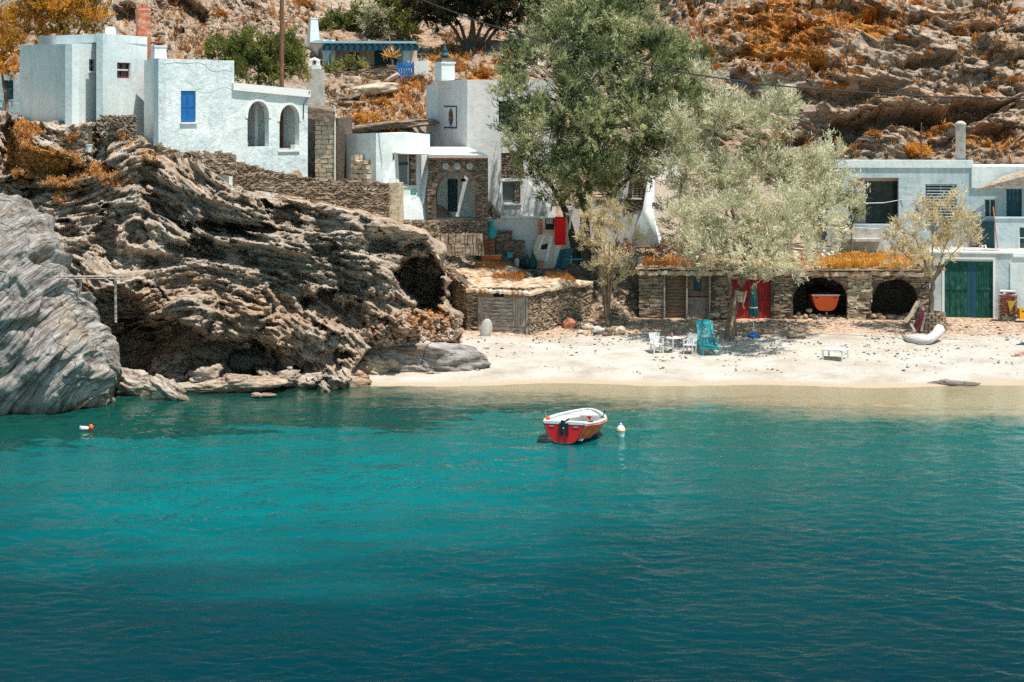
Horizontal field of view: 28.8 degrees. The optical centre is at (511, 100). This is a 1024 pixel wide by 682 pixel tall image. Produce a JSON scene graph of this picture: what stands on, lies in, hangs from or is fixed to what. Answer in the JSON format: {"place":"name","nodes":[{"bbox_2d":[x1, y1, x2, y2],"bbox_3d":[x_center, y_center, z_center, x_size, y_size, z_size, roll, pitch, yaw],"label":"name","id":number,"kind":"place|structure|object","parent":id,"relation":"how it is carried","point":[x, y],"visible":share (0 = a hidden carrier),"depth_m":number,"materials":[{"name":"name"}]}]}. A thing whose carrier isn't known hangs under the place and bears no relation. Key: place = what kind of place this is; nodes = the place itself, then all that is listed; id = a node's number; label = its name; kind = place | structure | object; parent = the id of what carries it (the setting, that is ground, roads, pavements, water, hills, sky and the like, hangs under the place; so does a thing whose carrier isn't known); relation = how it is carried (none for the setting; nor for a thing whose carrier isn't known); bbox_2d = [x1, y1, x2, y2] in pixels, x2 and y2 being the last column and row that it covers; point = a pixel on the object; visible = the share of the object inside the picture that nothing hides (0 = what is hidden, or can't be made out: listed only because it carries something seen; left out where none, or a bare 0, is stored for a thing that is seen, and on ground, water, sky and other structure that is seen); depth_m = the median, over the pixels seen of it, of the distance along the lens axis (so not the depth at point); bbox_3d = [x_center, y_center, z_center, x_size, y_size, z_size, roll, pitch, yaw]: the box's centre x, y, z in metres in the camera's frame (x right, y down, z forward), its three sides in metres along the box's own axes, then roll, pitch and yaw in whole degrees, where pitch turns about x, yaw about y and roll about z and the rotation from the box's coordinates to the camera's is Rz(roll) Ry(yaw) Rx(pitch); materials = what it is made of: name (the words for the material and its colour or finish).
{"place":"outdoors","nodes":[
{"label":"outdoors","id":0,"kind":"place"},
{"bbox_2d":[0,110,463,394],"bbox_3d":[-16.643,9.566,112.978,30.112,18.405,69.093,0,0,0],"label":"cliff","id":1,"kind":"structure","parent":0,"point":[217,268],"depth_m":88.10,"materials":[{"name":"stone"}]},
{"bbox_2d":[0,4,31,111],"bbox_3d":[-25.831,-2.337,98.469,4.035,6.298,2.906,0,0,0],"label":"tamarisk tree","id":2,"kind":"object","parent":1,"relation":"on","point":[6,40],"visible":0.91,"depth_m":98.49,"materials":[{"name":"orange plant"}]},
{"bbox_2d":[60,124,91,154],"bbox_3d":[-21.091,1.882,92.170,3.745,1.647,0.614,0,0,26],"label":"dry stone wall","id":3,"kind":"structure","parent":1,"relation":"on","point":[83,139],"depth_m":91.34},
{"bbox_2d":[20,27,146,157],"bbox_3d":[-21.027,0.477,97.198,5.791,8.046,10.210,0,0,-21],"label":"white house","id":4,"kind":"structure","parent":1,"relation":"on","point":[69,80],"depth_m":93.92,"materials":[{"name":"paint"}]},
{"bbox_2d":[117,62,128,77],"bbox_3d":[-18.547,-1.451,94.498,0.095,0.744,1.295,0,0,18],"label":"window","id":5,"kind":"structure","parent":4,"relation":"in","point":[120,74],"depth_m":94.66,"materials":[{"name":"red paint"}]},
{"bbox_2d":[135,4,150,59],"bbox_3d":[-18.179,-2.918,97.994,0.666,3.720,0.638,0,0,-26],"label":"brick chimney","id":6,"kind":"object","parent":4,"relation":"on","point":[142,13],"visible":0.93,"depth_m":97.78,"materials":[{"name":"brick"}]},
{"bbox_2d":[96,114,136,139],"bbox_3d":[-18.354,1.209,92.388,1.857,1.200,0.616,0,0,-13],"label":"dry stone wall","id":7,"kind":"structure","parent":1,"relation":"on","point":[127,124],"depth_m":92.17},
{"bbox_2d":[153,142,236,175],"bbox_3d":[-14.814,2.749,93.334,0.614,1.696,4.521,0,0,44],"label":"dry stone wall","id":8,"kind":"structure","parent":1,"relation":"on","point":[218,162],"depth_m":93.77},
{"bbox_2d":[189,363,222,382],"bbox_3d":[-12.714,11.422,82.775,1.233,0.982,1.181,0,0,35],"label":"rock","id":9,"kind":"object","parent":1,"relation":"on","point":[200,374],"visible":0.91,"depth_m":82.38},
{"bbox_2d":[2,121,444,327],"bbox_3d":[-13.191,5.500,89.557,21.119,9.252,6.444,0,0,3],"label":"dry cushion bushes","id":10,"kind":"object","parent":1,"relation":"on","point":[24,167],"visible":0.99,"depth_m":90.20,"materials":[{"name":"plant"}]},
{"bbox_2d":[144,41,310,196],"bbox_3d":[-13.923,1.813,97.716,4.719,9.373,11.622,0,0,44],"label":"white house","id":11,"kind":"structure","parent":1,"relation":"on","point":[210,106],"depth_m":94.86,"materials":[{"name":"paint"}]},
{"bbox_2d":[234,161,396,216],"bbox_3d":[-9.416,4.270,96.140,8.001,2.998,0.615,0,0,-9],"label":"dry stone wall","id":12,"kind":"structure","parent":1,"relation":"on","point":[372,198],"depth_m":95.93,"materials":[{"name":"stone"}]},
{"bbox_2d":[389,182,402,223],"bbox_3d":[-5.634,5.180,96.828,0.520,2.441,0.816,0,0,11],"label":"wall end pier","id":13,"kind":"structure","parent":1,"relation":"on","point":[396,206],"depth_m":96.43,"materials":[{"name":"beige stone"}]},
{"bbox_2d":[0,369,1023,681],"bbox_3d":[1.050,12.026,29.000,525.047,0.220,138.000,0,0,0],"label":"sea water","id":14,"kind":"structure","parent":0,"point":[316,535],"depth_m":54.53,"materials":[{"name":"liquid"}]},
{"bbox_2d":[0,193,121,414],"bbox_3d":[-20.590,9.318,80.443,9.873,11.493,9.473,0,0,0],"label":"boulder","id":15,"kind":"object","parent":14,"relation":"in","point":[59,348],"visible":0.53,"depth_m":77.05,"materials":[{"name":"stone"}]},
{"bbox_2d":[59,276,133,321],"bbox_3d":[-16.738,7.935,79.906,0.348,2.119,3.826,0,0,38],"label":"wooden frame","id":16,"kind":"object","parent":15,"relation":"on","point":[115,278],"visible":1,"depth_m":80.40,"materials":[{"name":"grey wood"}]},
{"bbox_2d":[116,367,156,395],"bbox_3d":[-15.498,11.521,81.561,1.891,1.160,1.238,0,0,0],"label":"rock","id":17,"kind":"object","parent":14,"relation":"in","point":[131,382],"visible":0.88,"depth_m":81.28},
{"bbox_2d":[149,374,189,400],"bbox_3d":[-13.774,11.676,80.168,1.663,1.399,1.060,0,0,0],"label":"rock","id":18,"kind":"object","parent":14,"relation":"in","point":[171,389],"visible":0.9,"depth_m":79.89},
{"bbox_2d":[178,373,287,392],"bbox_3d":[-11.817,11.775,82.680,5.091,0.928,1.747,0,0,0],"label":"rock","id":19,"kind":"object","parent":14,"relation":"in","point":[228,382],"visible":0.91,"depth_m":82.02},
{"bbox_2d":[259,369,301,391],"bbox_3d":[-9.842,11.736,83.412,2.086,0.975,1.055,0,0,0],"label":"rock","id":20,"kind":"object","parent":14,"relation":"in","point":[292,376],"visible":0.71,"depth_m":83.15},
{"bbox_2d":[543,408,607,443],"bbox_3d":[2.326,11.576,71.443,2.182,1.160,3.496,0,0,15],"label":"motorboat with outboard engine","id":21,"kind":"object","parent":14,"relation":"on","point":[575,426],"visible":1,"depth_m":70.03,"materials":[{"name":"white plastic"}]},
{"bbox_2d":[0,0,1023,324],"bbox_3d":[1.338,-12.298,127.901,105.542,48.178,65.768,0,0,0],"label":"hillside","id":22,"kind":"structure","parent":0,"point":[864,116],"depth_m":119.17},
{"bbox_2d":[0,74,19,115],"bbox_3d":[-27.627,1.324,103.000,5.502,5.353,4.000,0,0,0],"label":"house","id":23,"kind":"structure","parent":22,"relation":"on","point":[13,88],"depth_m":101.03,"materials":[{"name":"white paint"}]},
{"bbox_2d":[3,0,116,46],"bbox_3d":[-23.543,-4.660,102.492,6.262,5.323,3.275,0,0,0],"label":"tamarisk tree","id":24,"kind":"object","parent":22,"relation":"on","point":[64,10],"visible":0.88,"depth_m":102.07,"materials":[{"name":"orange plant"}]},
{"bbox_2d":[200,23,313,86],"bbox_3d":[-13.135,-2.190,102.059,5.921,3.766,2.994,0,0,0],"label":"evergreen shrub","id":25,"kind":"object","parent":22,"relation":"on","point":[265,53],"visible":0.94,"depth_m":101.88,"materials":[{"name":"green plant"}]},
{"bbox_2d":[279,0,283,147],"bbox_3d":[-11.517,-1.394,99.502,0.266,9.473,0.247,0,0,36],"label":"utility pole","id":26,"kind":"object","parent":22,"relation":"on","point":[281,71],"visible":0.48,"depth_m":99.40,"materials":[{"name":"brown wood"}]},
{"bbox_2d":[422,0,1023,98],"bbox_3d":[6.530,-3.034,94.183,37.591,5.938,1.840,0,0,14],"label":"power cable","id":27,"kind":"object","parent":26,"relation":"attached to","point":[726,78],"visible":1,"depth_m":92.66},
{"bbox_2d":[307,57,324,158],"bbox_3d":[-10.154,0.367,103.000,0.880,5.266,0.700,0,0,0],"label":"masonry pillar","id":28,"kind":"structure","parent":22,"relation":"on","point":[316,85],"depth_m":102.65,"materials":[{"name":"paint"}]},
{"bbox_2d":[308,104,351,206],"bbox_3d":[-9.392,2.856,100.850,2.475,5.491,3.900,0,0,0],"label":"stone hut","id":29,"kind":"object","parent":22,"relation":"on","point":[332,129],"visible":0.66,"depth_m":99.38,"materials":[{"name":"beige stone"}]},
{"bbox_2d":[307,0,369,31],"bbox_3d":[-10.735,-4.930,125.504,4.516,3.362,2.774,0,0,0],"label":"evergreen shrub","id":30,"kind":"object","parent":22,"relation":"on","point":[338,18],"visible":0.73,"depth_m":125.28,"materials":[{"name":"green plant"}]},
{"bbox_2d":[337,53,370,70],"bbox_3d":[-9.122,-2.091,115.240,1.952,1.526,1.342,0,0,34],"label":"garden plant","id":31,"kind":"object","parent":22,"relation":"on","point":[360,65],"visible":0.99,"depth_m":115.06,"materials":[{"name":"green plant"}]},
{"bbox_2d":[304,18,418,68],"bbox_3d":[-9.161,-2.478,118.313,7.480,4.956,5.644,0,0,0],"label":"pergola house","id":32,"kind":"structure","parent":22,"relation":"on","point":[326,50],"depth_m":117.82,"materials":[{"name":"white paint"}]},
{"bbox_2d":[328,65,396,80],"bbox_3d":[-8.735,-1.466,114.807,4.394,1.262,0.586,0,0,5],"label":"garden wall","id":33,"kind":"structure","parent":22,"relation":"on","point":[378,73],"depth_m":114.50,"materials":[{"name":"stone"}]},
{"bbox_2d":[352,111,383,123],"bbox_3d":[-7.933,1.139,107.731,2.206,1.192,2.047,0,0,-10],"label":"cushion bush","id":34,"kind":"object","parent":22,"relation":"on","point":[362,116],"visible":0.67,"depth_m":107.25,"materials":[{"name":"orange plant"}]},
{"bbox_2d":[349,82,398,95],"bbox_3d":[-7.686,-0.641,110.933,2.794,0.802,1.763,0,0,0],"label":"slab","id":35,"kind":"structure","parent":22,"relation":"on","point":[383,87],"depth_m":110.22,"materials":[{"name":"beige stone"}]},
{"bbox_2d":[352,0,408,39],"bbox_3d":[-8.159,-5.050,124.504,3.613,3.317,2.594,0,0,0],"label":"evergreen shrub","id":36,"kind":"object","parent":22,"relation":"on","point":[374,26],"visible":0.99,"depth_m":124.08,"materials":[{"name":"green plant"}]},
{"bbox_2d":[368,0,423,41],"bbox_3d":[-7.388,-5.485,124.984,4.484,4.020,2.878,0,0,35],"label":"evergreen shrub","id":37,"kind":"object","parent":22,"relation":"on","point":[401,15],"visible":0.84,"depth_m":124.23,"materials":[{"name":"green plant"}]},
{"bbox_2d":[352,119,439,132],"bbox_3d":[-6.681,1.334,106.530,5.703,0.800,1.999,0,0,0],"label":"slab","id":38,"kind":"structure","parent":22,"relation":"on","point":[384,125],"depth_m":105.69,"materials":[{"name":"stone"}]},
{"bbox_2d":[397,60,413,82],"bbox_3d":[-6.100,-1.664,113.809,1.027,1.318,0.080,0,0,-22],"label":"picket gate","id":39,"kind":"structure","parent":22,"relation":"on","point":[404,66],"depth_m":113.75,"materials":[{"name":"blue paint"}]},
{"bbox_2d":[414,61,427,75],"bbox_3d":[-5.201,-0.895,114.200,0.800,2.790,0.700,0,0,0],"label":"gatepost","id":40,"kind":"object","parent":22,"relation":"on","point":[421,67],"visible":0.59,"depth_m":113.85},
{"bbox_2d":[403,220,439,239],"bbox_3d":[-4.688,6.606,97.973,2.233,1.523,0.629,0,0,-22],"label":"revetment wall","id":41,"kind":"structure","parent":22,"relation":"on","point":[431,227],"depth_m":97.95,"materials":[{"name":"stone"}]},
{"bbox_2d":[346,58,555,239],"bbox_3d":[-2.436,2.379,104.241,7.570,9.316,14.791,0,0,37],"label":"white house","id":42,"kind":"structure","parent":22,"relation":"on","point":[456,159],"depth_m":103.24,"materials":[{"name":"paint"}]},
{"bbox_2d":[350,155,371,181],"bbox_3d":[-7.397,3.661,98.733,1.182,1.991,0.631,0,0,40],"label":"stone stub","id":43,"kind":"object","parent":42,"relation":"on","point":[361,169],"visible":0.58,"depth_m":98.55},
{"bbox_2d":[396,153,412,186],"bbox_3d":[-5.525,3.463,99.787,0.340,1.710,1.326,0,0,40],"label":"window","id":44,"kind":"structure","parent":42,"relation":"in","point":[402,158],"depth_m":100.10,"materials":[{"name":"glass"}]},
{"bbox_2d":[448,179,457,211],"bbox_3d":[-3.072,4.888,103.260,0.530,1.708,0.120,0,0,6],"label":"door","id":45,"kind":"structure","parent":42,"relation":"in","point":[452,183],"depth_m":103.28,"materials":[{"name":"blue paint"}]},
{"bbox_2d":[501,181,521,204],"bbox_3d":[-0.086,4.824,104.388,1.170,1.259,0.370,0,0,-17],"label":"window","id":46,"kind":"structure","parent":42,"relation":"in","point":[508,188],"depth_m":104.49,"materials":[{"name":"glass"}]},
{"bbox_2d":[439,233,483,256],"bbox_3d":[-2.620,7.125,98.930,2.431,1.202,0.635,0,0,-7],"label":"slab revetment","id":47,"kind":"object","parent":22,"relation":"on","point":[463,244],"visible":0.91,"depth_m":98.70,"materials":[{"name":"stone"}]},
{"bbox_2d":[400,0,547,51],"bbox_3d":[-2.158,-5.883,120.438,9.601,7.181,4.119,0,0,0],"label":"pine tree","id":48,"kind":"object","parent":22,"relation":"on","point":[495,10],"visible":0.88,"depth_m":120.35,"materials":[{"name":"green plant"}]},
{"bbox_2d":[473,66,495,77],"bbox_3d":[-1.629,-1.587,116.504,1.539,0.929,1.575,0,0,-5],"label":"cushion bush","id":49,"kind":"object","parent":22,"relation":"on","point":[483,72],"visible":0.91,"depth_m":116.09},
{"bbox_2d":[126,0,922,322],"bbox_3d":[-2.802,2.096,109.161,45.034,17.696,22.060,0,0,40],"label":"loose stones","id":50,"kind":"object","parent":22,"relation":"on","point":[618,308],"visible":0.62,"depth_m":109.77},
{"bbox_2d":[488,213,572,268],"bbox_3d":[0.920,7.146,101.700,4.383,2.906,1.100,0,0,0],"label":"terrace wall","id":51,"kind":"structure","parent":22,"relation":"on","point":[546,249],"depth_m":101.72,"materials":[{"name":"grey paint"}]},
{"bbox_2d":[488,201,500,219],"bbox_3d":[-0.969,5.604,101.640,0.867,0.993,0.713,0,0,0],"label":"rubble heap","id":52,"kind":"object","parent":51,"relation":"on","point":[493,212],"visible":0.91,"depth_m":101.47,"materials":[{"name":"stone"}]},
{"bbox_2d":[496,230,512,258],"bbox_3d":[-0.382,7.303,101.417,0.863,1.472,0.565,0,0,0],"label":"stone block","id":53,"kind":"structure","parent":51,"relation":"on","point":[504,242],"depth_m":101.17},
{"bbox_3d":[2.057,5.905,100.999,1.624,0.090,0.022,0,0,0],"label":"clothes line","id":54,"kind":"object","parent":51,"relation":"attached to","visible":0},
{"bbox_2d":[555,217,565,244],"bbox_3d":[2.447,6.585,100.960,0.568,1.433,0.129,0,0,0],"label":"towel","id":55,"kind":"object","parent":54,"relation":"hanging from","point":[560,230],"visible":1,"depth_m":100.95,"materials":[{"name":"red fabric"}]},
{"bbox_2d":[520,268,589,280],"bbox_3d":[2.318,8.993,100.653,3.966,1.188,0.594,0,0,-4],"label":"stone wall","id":56,"kind":"structure","parent":22,"relation":"on","point":[579,274],"depth_m":100.46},
{"bbox_2d":[95,0,1023,257],"bbox_3d":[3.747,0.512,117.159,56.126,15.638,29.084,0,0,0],"label":"dry scrub","id":57,"kind":"object","parent":22,"relation":"on","point":[628,241],"visible":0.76,"depth_m":118.57,"materials":[{"name":"plant"}]},
{"bbox_2d":[122,0,1023,163],"bbox_3d":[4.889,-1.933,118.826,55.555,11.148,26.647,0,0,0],"label":"ground cover","id":58,"kind":"object","parent":22,"relation":"on","point":[421,85],"visible":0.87,"depth_m":120.82,"materials":[{"name":"plant"}]},
{"bbox_2d":[585,267,605,292],"bbox_3d":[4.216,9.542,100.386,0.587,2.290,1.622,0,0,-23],"label":"stone wall","id":59,"kind":"structure","parent":22,"relation":"on","point":[594,276],"depth_m":99.83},
{"bbox_2d":[485,0,732,268],"bbox_3d":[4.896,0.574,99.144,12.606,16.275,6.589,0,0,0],"label":"tamarisk tree","id":60,"kind":"object","parent":22,"relation":"on","point":[593,25],"visible":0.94,"depth_m":98.89,"materials":[{"name":"green plant"}]},
{"bbox_2d":[567,157,679,246],"bbox_3d":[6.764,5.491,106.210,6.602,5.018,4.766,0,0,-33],"label":"plastered house","id":61,"kind":"structure","parent":22,"relation":"on","point":[645,214],"depth_m":105.30,"materials":[{"name":"grey paint"}]},
{"bbox_2d":[613,263,638,284],"bbox_3d":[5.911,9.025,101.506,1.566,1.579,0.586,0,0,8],"label":"dark stone wall","id":62,"kind":"structure","parent":22,"relation":"on","point":[629,278],"depth_m":101.27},
{"bbox_2d":[836,191,863,251],"bbox_3d":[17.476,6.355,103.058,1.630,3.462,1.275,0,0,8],"label":"green bush","id":63,"kind":"object","parent":22,"relation":"on","point":[853,212],"visible":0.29,"depth_m":103.06,"materials":[{"name":"green plant"}]},
{"bbox_2d":[825,121,973,251],"bbox_3d":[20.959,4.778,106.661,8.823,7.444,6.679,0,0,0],"label":"white house","id":64,"kind":"structure","parent":22,"relation":"on","point":[894,180],"depth_m":104.78,"materials":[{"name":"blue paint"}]},
{"bbox_2d":[866,181,897,222],"bbox_3d":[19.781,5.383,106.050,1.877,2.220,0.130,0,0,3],"label":"window","id":65,"kind":"structure","parent":64,"relation":"in","point":[881,191],"depth_m":106.04,"materials":[{"name":"black glass"}]},
{"bbox_2d":[924,184,955,225],"bbox_3d":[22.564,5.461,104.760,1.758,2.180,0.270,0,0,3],"label":"shuttered window","id":66,"kind":"structure","parent":64,"relation":"in","point":[947,187],"depth_m":104.85,"materials":[{"name":"wood"}]},
{"bbox_2d":[903,140,932,158],"bbox_3d":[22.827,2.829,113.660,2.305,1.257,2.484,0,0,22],"label":"cushion bush","id":67,"kind":"object","parent":22,"relation":"on","point":[915,147],"visible":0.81,"depth_m":113.08,"materials":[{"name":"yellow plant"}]},
{"bbox_2d":[971,164,1023,248],"bbox_3d":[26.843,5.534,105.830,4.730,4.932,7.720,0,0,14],"label":"pale blue house","id":68,"kind":"structure","parent":22,"relation":"on","point":[999,188],"depth_m":104.39,"materials":[{"name":"grey paint"}]},
{"bbox_2d":[983,199,995,218],"bbox_3d":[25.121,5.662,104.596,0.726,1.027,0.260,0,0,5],"label":"window","id":69,"kind":"structure","parent":68,"relation":"in","point":[989,203],"depth_m":104.70,"materials":[{"name":"white paint"}]},
{"bbox_2d":[1006,189,1021,216],"bbox_3d":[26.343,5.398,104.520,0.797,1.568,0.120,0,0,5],"label":"door","id":70,"kind":"structure","parent":68,"relation":"in","point":[1013,196],"depth_m":104.52,"materials":[{"name":"blue paint"}]},
{"bbox_2d":[229,308,1023,419],"bbox_3d":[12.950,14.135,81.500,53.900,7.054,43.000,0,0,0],"label":"beach","id":71,"kind":"structure","parent":0,"point":[620,362],"depth_m":88.08,"materials":[{"name":"sand"}]},
{"bbox_2d":[294,372,371,388],"bbox_3d":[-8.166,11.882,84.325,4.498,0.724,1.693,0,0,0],"label":"rock","id":72,"kind":"object","parent":71,"relation":"on","point":[304,378],"visible":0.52,"depth_m":83.89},
{"bbox_2d":[355,354,398,374],"bbox_3d":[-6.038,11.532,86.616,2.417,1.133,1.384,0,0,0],"label":"rock","id":73,"kind":"object","parent":71,"relation":"on","point":[374,364],"visible":0.65,"depth_m":86.12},
{"bbox_2d":[366,306,464,342],"bbox_3d":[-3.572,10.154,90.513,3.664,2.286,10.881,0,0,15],"label":"rubble","id":74,"kind":"object","parent":71,"relation":"on","point":[396,330],"visible":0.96,"depth_m":86.77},
{"bbox_2d":[361,340,490,372],"bbox_3d":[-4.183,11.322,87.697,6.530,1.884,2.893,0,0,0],"label":"rock","id":75,"kind":"object","parent":71,"relation":"on","point":[428,356],"visible":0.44,"depth_m":86.48,"materials":[{"name":"stone"}]},
{"bbox_2d":[479,319,491,335],"bbox_3d":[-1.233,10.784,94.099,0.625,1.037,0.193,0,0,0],"label":"leaning stone","id":76,"kind":"object","parent":71,"relation":"on","point":[485,328],"visible":0.95,"depth_m":94.03,"materials":[{"name":"stone"}]},
{"bbox_2d":[447,269,593,334],"bbox_3d":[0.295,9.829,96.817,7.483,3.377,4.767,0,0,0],"label":"stone shed","id":77,"kind":"structure","parent":71,"relation":"on","point":[530,305],"depth_m":95.60,"materials":[{"name":"beige stone"}]},
{"bbox_2d":[456,261,532,277],"bbox_3d":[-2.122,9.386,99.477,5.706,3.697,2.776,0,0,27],"label":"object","id":78,"kind":"structure","parent":77,"relation":"on","point":[476,270],"depth_m":98.75,"materials":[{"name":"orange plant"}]},
{"bbox_2d":[473,258,516,270],"bbox_3d":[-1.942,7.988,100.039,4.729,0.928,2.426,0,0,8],"label":"roof grass","id":79,"kind":"structure","parent":78,"relation":"on","point":[491,264],"depth_m":99.37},
{"bbox_2d":[482,254,501,258],"bbox_3d":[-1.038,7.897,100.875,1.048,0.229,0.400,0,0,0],"label":"bench","id":80,"kind":"object","parent":79,"relation":"on","point":[496,256],"visible":0.75,"depth_m":100.70,"materials":[{"name":"orange paint"}]},
{"bbox_2d":[483,238,495,254],"bbox_3d":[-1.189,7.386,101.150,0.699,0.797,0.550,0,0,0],"label":"brick box","id":81,"kind":"object","parent":80,"relation":"on","point":[489,246],"visible":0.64,"depth_m":100.88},
{"bbox_2d":[512,240,525,264],"bbox_3d":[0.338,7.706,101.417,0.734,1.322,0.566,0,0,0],"label":"stone block","id":82,"kind":"structure","parent":78,"relation":"on","point":[518,248],"depth_m":101.17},
{"bbox_2d":[480,297,525,333],"bbox_3d":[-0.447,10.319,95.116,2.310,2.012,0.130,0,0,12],"label":"door","id":83,"kind":"structure","parent":77,"relation":"in","point":[516,311],"depth_m":95.07,"materials":[{"name":"grey wood"}]},
{"bbox_2d":[492,269,575,281],"bbox_3d":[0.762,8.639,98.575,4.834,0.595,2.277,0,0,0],"label":"roof grass","id":84,"kind":"structure","parent":77,"relation":"on","point":[521,275],"depth_m":98.31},
{"bbox_2d":[574,193,651,326],"bbox_3d":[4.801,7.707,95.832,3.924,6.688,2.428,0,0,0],"label":"tamarisk sapling","id":85,"kind":"object","parent":71,"relation":"on","point":[607,276],"visible":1,"depth_m":96.06,"materials":[{"name":"green plant"}]},
{"bbox_2d":[648,332,663,353],"bbox_3d":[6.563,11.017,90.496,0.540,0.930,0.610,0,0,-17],"label":"plastic chair","id":86,"kind":"object","parent":71,"relation":"on","point":[654,338],"visible":1,"depth_m":90.61,"materials":[{"name":"white plastic"}]},
{"bbox_2d":[683,333,698,354],"bbox_3d":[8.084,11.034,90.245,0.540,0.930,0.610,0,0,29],"label":"plastic chair","id":87,"kind":"object","parent":71,"relation":"on","point":[691,339],"visible":1,"depth_m":90.36,"materials":[{"name":"white plastic"}]},
{"bbox_2d":[696,319,719,355],"bbox_3d":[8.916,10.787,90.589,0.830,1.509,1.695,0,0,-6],"label":"adirondack chair","id":88,"kind":"object","parent":71,"relation":"on","point":[714,346],"visible":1,"depth_m":91.07,"materials":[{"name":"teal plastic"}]},
{"bbox_2d":[456,319,1023,372],"bbox_3d":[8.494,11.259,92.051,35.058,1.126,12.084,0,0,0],"label":"pebbles","id":89,"kind":"object","parent":71,"relation":"on","point":[875,337],"visible":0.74,"depth_m":93.67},
{"bbox_2d":[747,286,759,337],"bbox_3d":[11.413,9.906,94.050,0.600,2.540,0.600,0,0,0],"label":"beach parasol","id":90,"kind":"object","parent":71,"relation":"on","point":[753,310],"visible":0.91,"depth_m":93.93,"materials":[{"name":"teal fabric"}]},
{"bbox_2d":[642,56,870,339],"bbox_3d":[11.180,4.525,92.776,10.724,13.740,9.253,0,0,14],"label":"tamarisk tree","id":91,"kind":"object","parent":71,"relation":"on","point":[797,205],"visible":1,"depth_m":93.61,"materials":[{"name":"green plant"}]},
{"bbox_2d":[635,256,945,319],"bbox_3d":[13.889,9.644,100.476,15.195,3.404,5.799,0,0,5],"label":"stone boathouse","id":92,"kind":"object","parent":71,"relation":"on","point":[863,292],"visible":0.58,"depth_m":98.39,"materials":[{"name":"stone"}]},
{"bbox_2d":[687,297,707,318],"bbox_3d":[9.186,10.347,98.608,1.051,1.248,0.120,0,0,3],"label":"picket door","id":93,"kind":"structure","parent":92,"relation":"in","point":[693,301],"depth_m":98.60,"materials":[{"name":"wood"}]},
{"bbox_2d":[733,279,750,318],"bbox_3d":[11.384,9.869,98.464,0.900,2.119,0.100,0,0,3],"label":"red door","id":94,"kind":"structure","parent":92,"relation":"in","point":[741,313],"depth_m":98.45,"materials":[{"name":"paint"}]},
{"bbox_2d":[700,253,816,267],"bbox_3d":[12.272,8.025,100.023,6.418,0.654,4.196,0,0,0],"label":"roof grass","id":95,"kind":"structure","parent":92,"relation":"on","point":[800,260],"depth_m":99.48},
{"bbox_2d":[752,279,769,318],"bbox_3d":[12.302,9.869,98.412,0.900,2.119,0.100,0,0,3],"label":"red door","id":96,"kind":"structure","parent":92,"relation":"in","point":[762,289],"depth_m":98.40,"materials":[{"name":"paint"}]},
{"bbox_2d":[811,248,920,268],"bbox_3d":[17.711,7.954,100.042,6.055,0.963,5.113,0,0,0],"label":"roof grass","id":97,"kind":"structure","parent":92,"relation":"on","point":[853,259],"depth_m":98.52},
{"bbox_2d":[787,326,806,337],"bbox_3d":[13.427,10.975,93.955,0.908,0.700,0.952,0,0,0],"label":"rock","id":98,"kind":"object","parent":71,"relation":"on","point":[796,331],"visible":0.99,"depth_m":93.57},
{"bbox_2d":[808,285,839,316],"bbox_3d":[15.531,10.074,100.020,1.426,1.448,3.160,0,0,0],"label":"dinghy","id":99,"kind":"object","parent":71,"relation":"on","point":[823,298],"visible":1,"depth_m":98.50,"materials":[{"name":"orange paint"}]},
{"bbox_2d":[821,347,848,361],"bbox_3d":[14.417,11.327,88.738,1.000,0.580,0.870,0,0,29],"label":"plastic table","id":100,"kind":"object","parent":71,"relation":"on","point":[829,349],"visible":1,"depth_m":88.59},
{"bbox_2d":[902,324,944,344],"bbox_3d":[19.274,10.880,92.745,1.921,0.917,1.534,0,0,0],"label":"boat","id":101,"kind":"object","parent":71,"relation":"on","point":[937,332],"visible":1,"depth_m":92.39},
{"bbox_2d":[914,310,946,333],"bbox_3d":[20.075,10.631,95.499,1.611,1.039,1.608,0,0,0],"label":"stone planter","id":102,"kind":"object","parent":71,"relation":"on","point":[933,320],"visible":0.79,"depth_m":94.88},
{"bbox_2d":[880,184,987,312],"bbox_3d":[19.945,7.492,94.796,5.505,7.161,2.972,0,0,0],"label":"tamarisk tree","id":103,"kind":"object","parent":71,"relation":"on","point":[937,241],"visible":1,"depth_m":95.01,"materials":[{"name":"green plant"}]},
{"bbox_2d":[927,379,980,385],"bbox_3d":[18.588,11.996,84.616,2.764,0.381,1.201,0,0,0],"label":"rock","id":104,"kind":"object","parent":71,"relation":"on","point":[947,382],"visible":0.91,"depth_m":84.30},
{"bbox_2d":[929,247,1023,318],"bbox_3d":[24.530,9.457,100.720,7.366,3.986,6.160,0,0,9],"label":"whitewashed store","id":105,"kind":"structure","parent":71,"relation":"on","point":[968,284],"depth_m":98.75,"materials":[{"name":"white paint"}]},
{"bbox_2d":[945,261,966,316],"bbox_3d":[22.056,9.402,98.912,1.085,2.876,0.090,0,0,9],"label":"door","id":106,"kind":"structure","parent":105,"relation":"in","point":[955,273],"depth_m":98.88,"materials":[{"name":"green paint"}]},
{"bbox_2d":[967,261,975,317],"bbox_3d":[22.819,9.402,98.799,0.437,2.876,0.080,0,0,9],"label":"door","id":107,"kind":"structure","parent":105,"relation":"in","point":[971,265],"depth_m":98.76,"materials":[{"name":"blue paint"}]},
{"bbox_2d":[976,261,992,317],"bbox_3d":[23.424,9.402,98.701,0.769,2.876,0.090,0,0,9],"label":"door","id":108,"kind":"structure","parent":105,"relation":"in","point":[984,288],"depth_m":98.67,"materials":[{"name":"green paint"}]},
{"bbox_2d":[998,295,1016,321],"bbox_3d":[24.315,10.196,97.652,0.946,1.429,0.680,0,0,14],"label":"brick pillar","id":109,"kind":"structure","parent":71,"relation":"on","point":[1007,309],"depth_m":97.39,"materials":[{"name":"brick"}]},
{"bbox_2d":[639,253,696,266],"bbox_3d":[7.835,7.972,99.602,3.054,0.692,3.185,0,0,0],"label":"roof grass","id":110,"kind":"structure","parent":0,"point":[649,260],"depth_m":98.81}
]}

